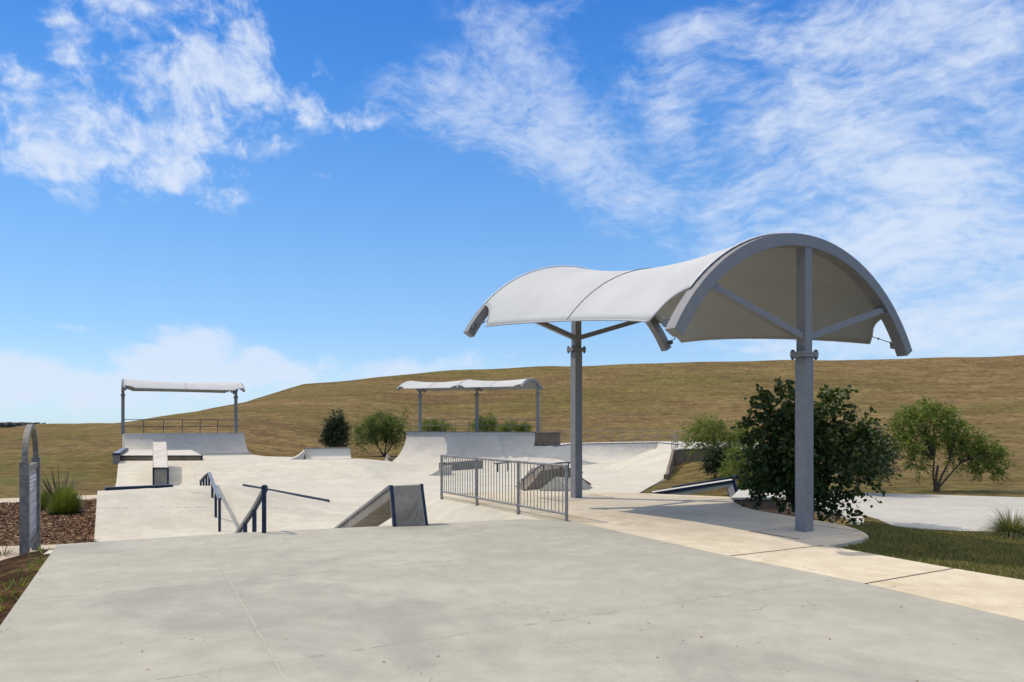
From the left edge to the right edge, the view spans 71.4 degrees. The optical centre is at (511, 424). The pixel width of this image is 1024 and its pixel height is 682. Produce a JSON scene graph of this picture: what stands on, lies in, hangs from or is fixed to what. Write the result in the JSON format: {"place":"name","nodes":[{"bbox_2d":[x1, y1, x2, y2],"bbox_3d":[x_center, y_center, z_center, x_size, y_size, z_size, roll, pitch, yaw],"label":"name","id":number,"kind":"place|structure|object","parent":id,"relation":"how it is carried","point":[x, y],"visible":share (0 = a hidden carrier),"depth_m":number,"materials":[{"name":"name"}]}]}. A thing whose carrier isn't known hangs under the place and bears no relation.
{"place":"outdoors","nodes":[
{"label":"outdoors","id":0,"kind":"place"},
{"bbox_2d":[0,544,56,560],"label":"sidewalk","id":1,"kind":"structure","parent":0,"point":[14,553],"depth_m":15.08,"materials":[{"name":"concrete"}]},
{"bbox_2d":[0,495,96,503],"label":"sidewalk","id":2,"kind":"structure","parent":0,"point":[11,500],"depth_m":25.66,"materials":[{"name":"concrete"}]},
{"bbox_2d":[44,453,662,553],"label":"skate floor","id":3,"kind":"structure","parent":0,"point":[184,506],"depth_m":25.80,"materials":[{"name":"concrete"}]},
{"bbox_2d":[105,484,173,490],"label":"grind curb","id":4,"kind":"structure","parent":3,"relation":"on","point":[136,487],"depth_m":20.13,"materials":[{"name":"blue paint"}]},
{"bbox_2d":[152,442,168,484],"bbox_3d":[-16.345,1.806,33.061,0.642,1.888,5.056,0,0,-27],"label":"sloped ledge","id":5,"kind":"object","parent":3,"relation":"on","point":[160,472],"visible":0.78,"depth_m":31.45,"materials":[{"name":"concrete"}]},
{"bbox_2d":[120,449,202,460],"bbox_3d":[-20.263,1.817,40.861,3.807,0.465,11.900,0,0,-27],"label":"manual pad","id":6,"kind":"object","parent":3,"relation":"on","point":[147,454],"visible":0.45,"depth_m":36.47,"materials":[{"name":"concrete"}]},
{"bbox_2d":[112,448,128,464],"bbox_3d":[-21.774,1.730,39.645,0.363,0.581,8.616,0,0,-26],"label":"side ledge","id":7,"kind":"object","parent":6,"relation":"on","point":[116,456],"visible":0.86,"depth_m":35.85,"materials":[{"name":"concrete"}]},
{"bbox_2d":[122,433,249,454],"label":"quarter pipe","id":8,"kind":"object","parent":3,"relation":"on","point":[216,443],"visible":0.73,"depth_m":47.44,"materials":[{"name":"concrete"}]},
{"bbox_2d":[125,419,239,432],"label":"pipe railing","id":9,"kind":"object","parent":8,"relation":"on","point":[182,426],"visible":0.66,"depth_m":49.20,"materials":[{"name":"metal"}]},
{"bbox_2d":[121,379,244,433],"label":"shade canopy","id":10,"kind":"object","parent":8,"relation":"on","point":[161,386],"visible":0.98,"depth_m":47.35,"materials":[{"name":"white fabric"}]},
{"bbox_2d":[199,472,220,531],"bbox_3d":[-8.623,2.074,20.370,0.173,1.292,6.271,0,0,-28],"label":"down rail","id":11,"kind":"object","parent":3,"relation":"on","point":[206,479],"visible":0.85,"depth_m":18.78,"materials":[{"name":"metal"}]},
{"bbox_2d":[242,484,329,501],"bbox_3d":[-8.767,2.551,26.883,0.060,0.237,9.635,0,0,-36],"label":"floor bar","id":12,"kind":"object","parent":3,"relation":"on","point":[305,496],"visible":0.71,"depth_m":25.59,"materials":[{"name":"blue paint"}]},
{"bbox_2d":[287,447,351,459],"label":"skate ramp","id":13,"kind":"structure","parent":3,"relation":"on","point":[327,453],"depth_m":38.68,"materials":[{"name":"concrete"}]},
{"bbox_2d":[334,484,427,527],"bbox_3d":[-2.918,1.946,14.515,0.590,1.802,5.288,0,0,-27],"label":"folded ledge","id":14,"kind":"object","parent":3,"relation":"on","point":[402,505],"visible":0.77,"depth_m":12.43,"materials":[{"name":"concrete"}]},
{"bbox_2d":[428,465,451,475],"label":"kicker ramp","id":15,"kind":"structure","parent":3,"relation":"on","point":[436,473],"depth_m":37.26,"materials":[{"name":"concrete"}]},
{"bbox_2d":[439,460,481,470],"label":"block ledge","id":16,"kind":"object","parent":3,"relation":"on","point":[469,464],"visible":0.43,"depth_m":43.63,"materials":[{"name":"concrete"}]},
{"bbox_2d":[393,431,561,464],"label":"quarter pipe","id":17,"kind":"object","parent":3,"relation":"on","point":[425,446],"visible":0.81,"depth_m":53.44,"materials":[{"name":"concrete"}]},
{"bbox_2d":[396,378,542,431],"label":"shade canopy","id":18,"kind":"object","parent":17,"relation":"on","point":[479,385],"visible":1,"depth_m":53.99,"materials":[{"name":"white fabric"}]},
{"bbox_2d":[411,418,540,431],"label":"pipe railing","id":19,"kind":"object","parent":17,"relation":"on","point":[468,425],"visible":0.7,"depth_m":56.04,"materials":[{"name":"grey metal"}]},
{"bbox_2d":[440,454,567,520],"bbox_3d":[-0.357,1.262,15.035,0.062,1.075,5.159,0,0,-32],"label":"picket fence","id":20,"kind":"object","parent":3,"relation":"on","point":[519,505],"visible":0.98,"depth_m":14.57,"materials":[{"name":"metal"}]},
{"bbox_2d":[515,466,582,490],"bbox_3d":[1.722,2.356,31.164,1.522,0.988,5.896,0,0,39],"label":"fun box","id":21,"kind":"object","parent":3,"relation":"on","point":[533,483],"visible":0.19,"depth_m":29.70,"materials":[{"name":"concrete"}]},
{"bbox_2d":[521,462,582,490],"bbox_3d":[1.749,2.144,30.059,0.109,1.059,4.318,0,0,39],"label":"kinked rail","id":22,"kind":"object","parent":21,"relation":"on","point":[533,472],"visible":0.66,"depth_m":29.13,"materials":[{"name":"paint"}]},
{"bbox_2d":[539,477,592,490],"bbox_3d":[2.209,2.378,29.114,1.305,0.605,2.482,0,0,33],"label":"pyramid","id":23,"kind":"object","parent":3,"relation":"on","point":[585,485],"visible":0.4,"depth_m":28.29,"materials":[{"name":"concrete"}]},
{"bbox_2d":[524,441,757,465],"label":"bowl pocket","id":24,"kind":"object","parent":3,"relation":"on","point":[592,452],"visible":0.34,"depth_m":56.86,"materials":[{"name":"concrete"}]},
{"bbox_2d":[562,431,688,443],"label":"pipe railing","id":25,"kind":"object","parent":24,"relation":"on","point":[588,437],"visible":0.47,"depth_m":60.00,"materials":[{"name":"grey metal"}]},
{"bbox_2d":[671,434,690,449],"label":"pipe railing","id":26,"kind":"object","parent":24,"relation":"on","point":[677,441],"visible":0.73,"depth_m":45.30,"materials":[{"name":"grey metal"}]},
{"bbox_2d":[96,526,917,680],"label":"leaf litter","id":27,"kind":"object","parent":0,"point":[472,620],"visible":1,"depth_m":6.81,"materials":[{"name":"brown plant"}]},
{"bbox_2d":[0,355,1023,624],"bbox_3d":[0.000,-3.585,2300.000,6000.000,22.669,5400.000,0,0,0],"label":"ground","id":28,"kind":"structure","parent":0,"point":[630,403],"depth_m":95.89,"materials":[{"name":"brown plant"}]},
{"bbox_2d":[0,540,31,555],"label":"grass tuft","id":29,"kind":"object","parent":28,"relation":"on","point":[5,552],"visible":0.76,"depth_m":14.60,"materials":[{"name":"beige plant"}]},
{"bbox_2d":[0,422,45,427],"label":"distant trees","id":30,"kind":"object","parent":28,"relation":"on","point":[3,425],"visible":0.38,"depth_m":1064.54,"materials":[{"name":"green plant"}]},
{"bbox_2d":[19,424,40,554],"bbox_3d":[-9.667,1.448,14.300,0.150,2.905,2.204,0,0,-29],"label":"park sign","id":31,"kind":"object","parent":28,"relation":"on","point":[29,505],"visible":0.92,"depth_m":13.82,"materials":[{"name":"metal"}]},
{"bbox_2d":[0,498,98,545],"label":"mulch bed","id":32,"kind":"object","parent":28,"relation":"on","point":[50,532],"visible":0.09,"depth_m":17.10,"materials":[{"name":"brown wood"}]},
{"bbox_2d":[41,490,50,510],"bbox_3d":[-14.618,2.341,22.201,0.897,0.719,0.884,0,0,0],"label":"grass clump","id":33,"kind":"object","parent":32,"relation":"on","point":[44,497],"visible":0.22,"depth_m":22.03,"materials":[{"name":"green plant"}]},
{"bbox_2d":[41,467,86,496],"bbox_3d":[-14.328,1.935,22.610,1.568,1.529,2.059,0,0,0],"label":"yucca","id":34,"kind":"object","parent":32,"relation":"on","point":[47,488],"visible":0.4,"depth_m":22.25,"materials":[{"name":"green plant"}]},
{"bbox_2d":[44,483,86,514],"bbox_3d":[-13.303,2.220,21.201,1.223,0.960,1.214,0,0,0],"label":"grass clump","id":35,"kind":"object","parent":32,"relation":"on","point":[62,501],"visible":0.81,"depth_m":20.99,"materials":[{"name":"green plant"}]},
{"bbox_2d":[317,409,351,446],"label":"evergreen tree","id":36,"kind":"object","parent":28,"relation":"on","point":[335,431],"visible":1,"depth_m":44.69,"materials":[{"name":"green plant"}]},
{"bbox_2d":[349,407,410,455],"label":"desert willow","id":37,"kind":"object","parent":28,"relation":"on","point":[382,430],"visible":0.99,"depth_m":59.67,"materials":[{"name":"green plant"}]},
{"bbox_2d":[417,417,455,430],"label":"willow shrub","id":38,"kind":"object","parent":28,"relation":"on","point":[435,428],"visible":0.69,"depth_m":67.63,"materials":[{"name":"green plant"}]},
{"bbox_2d":[465,412,498,431],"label":"willow shrub","id":39,"kind":"object","parent":28,"relation":"on","point":[492,421],"visible":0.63,"depth_m":67.75,"materials":[{"name":"green plant"}]},
{"bbox_2d":[489,418,518,431],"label":"willow shrub","id":40,"kind":"object","parent":28,"relation":"on","point":[506,429],"visible":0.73,"depth_m":66.83,"materials":[{"name":"green plant"}]},
{"bbox_2d":[0,523,1010,629],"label":"edge weeds","id":41,"kind":"object","parent":28,"relation":"on","point":[28,561],"visible":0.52,"depth_m":8.89,"materials":[{"name":"green plant"}]},
{"bbox_2d":[0,519,1023,681],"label":"concrete deck","id":42,"kind":"structure","parent":28,"relation":"on","point":[201,608],"depth_m":6.49,"materials":[{"name":"grey concrete"}]},
{"bbox_2d":[235,485,267,532],"bbox_3d":[-4.786,1.711,12.768,0.124,1.470,3.124,0,0,-32],"label":"hand rail","id":43,"kind":"object","parent":42,"relation":"on","point":[252,512],"visible":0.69,"depth_m":12.04,"materials":[{"name":"metal"}]},
{"bbox_2d":[514,421,535,431],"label":"willow shrub","id":44,"kind":"object","parent":28,"relation":"on","point":[523,428],"visible":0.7,"depth_m":66.76,"materials":[{"name":"green plant"}]},
{"bbox_2d":[604,449,673,488],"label":"bank ramp","id":45,"kind":"structure","parent":28,"relation":"on","point":[656,463],"depth_m":39.90,"materials":[{"name":"concrete"}]},
{"bbox_2d":[651,479,737,496],"bbox_3d":[6.722,2.431,25.980,4.140,0.736,0.943,0,0,-27],"label":"folded ledge","id":46,"kind":"object","parent":28,"relation":"on","point":[730,486],"visible":0.77,"depth_m":26.02,"materials":[{"name":"concrete"}]},
{"bbox_2d":[672,476,738,487],"bbox_3d":[7.644,2.495,27.998,2.918,0.909,0.105,0,0,-16],"label":"corner rail","id":47,"kind":"object","parent":46,"relation":"on","point":[732,477],"visible":0.4,"depth_m":28.01,"materials":[{"name":"metal"}]},
{"bbox_2d":[697,443,729,477],"bbox_3d":[9.396,1.798,33.013,1.715,1.882,1.268,0,0,0],"label":"sapling","id":48,"kind":"object","parent":28,"relation":"on","point":[713,459],"visible":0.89,"depth_m":32.85,"materials":[{"name":"green plant"}]},
{"bbox_2d":[664,449,762,478],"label":"retaining wall","id":49,"kind":"structure","parent":28,"relation":"on","point":[679,454],"depth_m":43.23,"materials":[{"name":"concrete"}]},
{"bbox_2d":[670,408,758,466],"bbox_3d":[11.116,1.397,38.039,5.182,4.515,3.374,0,0,0],"label":"desert willow","id":50,"kind":"object","parent":28,"relation":"on","point":[710,437],"visible":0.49,"depth_m":37.77,"materials":[{"name":"green plant"}]},
{"bbox_2d":[714,442,756,488],"bbox_3d":[9.533,2.001,28.984,2.650,2.660,2.119,0,0,0],"label":"willow shrub","id":51,"kind":"object","parent":28,"relation":"on","point":[735,469],"visible":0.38,"depth_m":28.85,"materials":[{"name":"green plant"}]},
{"bbox_2d":[730,497,842,522],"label":"planter wall","id":52,"kind":"structure","parent":28,"relation":"on","point":[768,503],"depth_m":21.11,"materials":[{"name":"concrete"}]},
{"bbox_2d":[833,418,908,493],"bbox_3d":[11.200,1.088,22.580,2.365,2.827,2.429,0,0,35],"label":"tree","id":53,"kind":"object","parent":28,"relation":"on","point":[894,454],"visible":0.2,"depth_m":22.23,"materials":[{"name":"green plant"}]},
{"bbox_2d":[732,489,1023,532],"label":"walkway","id":54,"kind":"structure","parent":28,"relation":"on","point":[959,513],"depth_m":18.57,"materials":[{"name":"concrete"}]},
{"bbox_2d":[882,395,1022,491],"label":"desert willow","id":55,"kind":"object","parent":28,"relation":"on","point":[914,424],"visible":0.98,"depth_m":23.78,"materials":[{"name":"green plant"}]},
{"bbox_2d":[975,505,1023,538],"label":"fountain grass","id":56,"kind":"object","parent":28,"relation":"on","point":[1007,527],"depth_m":14.23,"materials":[{"name":"green plant"}]},
{"bbox_2d":[0,0,1023,423],"label":"sky","id":57,"kind":"structure","parent":0,"point":[268,197],"materials":[{"name":"blue"}]},
{"bbox_2d":[443,491,1023,620],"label":"tan path","id":58,"kind":"structure","parent":0,"point":[723,525],"depth_m":10.80,"materials":[{"name":"concrete"}]},
{"bbox_2d":[541,494,611,500],"bbox_3d":[1.530,1.746,16.930,1.520,0.009,0.950,0,0,-31],"label":"post footing","id":59,"kind":"object","parent":58,"relation":"on","point":[587,497],"visible":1,"depth_m":16.96,"materials":[{"name":"concrete"}]},
{"bbox_2d":[463,232,911,531],"bbox_3d":[3.150,-1.000,14.275,5.952,5.499,6.484,0,0,-31],"label":"shade canopy","id":60,"kind":"object","parent":59,"relation":"on","point":[803,290],"visible":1,"depth_m":13.03,"materials":[{"name":"white fabric"}]},
{"bbox_2d":[750,531,797,538],"bbox_3d":[4.121,1.742,11.224,0.020,0.007,0.950,0,0,-31],"label":"path joint","id":61,"kind":"object","parent":58,"relation":"on","point":[772,534],"visible":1,"depth_m":11.21,"materials":[{"name":"grey concrete"}]},
{"bbox_2d":[731,545,822,555],"bbox_3d":[3.694,1.744,9.860,1.806,0.006,0.022,0,0,-28],"label":"path joint","id":62,"kind":"object","parent":58,"relation":"on","point":[776,550],"visible":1,"depth_m":9.83,"materials":[{"name":"grey concrete"}]},
{"bbox_2d":[753,525,858,538],"bbox_3d":[4.770,1.746,11.620,1.520,0.009,0.950,0,0,-31],"label":"post footing","id":63,"kind":"object","parent":58,"relation":"on","point":[790,531],"visible":0.71,"depth_m":11.57,"materials":[{"name":"concrete"}]},
{"bbox_2d":[865,568,954,583],"bbox_3d":[4.617,1.744,8.218,1.692,0.006,0.022,0,0,-29],"label":"path joint","id":64,"kind":"object","parent":58,"relation":"on","point":[909,575],"visible":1,"depth_m":8.19,"materials":[{"name":"grey concrete"}]},
{"bbox_2d":[758,509,817,519],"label":"planter soil","id":65,"kind":"structure","parent":0,"point":[775,511],"depth_m":20.52,"materials":[{"name":"brown soil"}]},
{"bbox_2d":[727,376,901,525],"bbox_3d":[6.667,0.871,15.737,3.711,3.867,2.194,0,0,0],"label":"redbud bush","id":66,"kind":"object","parent":65,"relation":"on","point":[772,468],"visible":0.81,"depth_m":15.42,"materials":[{"name":"green plant"}]},
{"bbox_2d":[839,522,1023,579],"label":"lawn grass","id":67,"kind":"structure","parent":0,"point":[953,551],"depth_m":10.84,"materials":[{"name":"green plant"}]},
{"bbox_2d":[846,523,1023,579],"bbox_3d":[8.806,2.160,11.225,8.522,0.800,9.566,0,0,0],"label":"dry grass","id":68,"kind":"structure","parent":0,"point":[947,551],"depth_m":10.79,"materials":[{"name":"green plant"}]}
]}

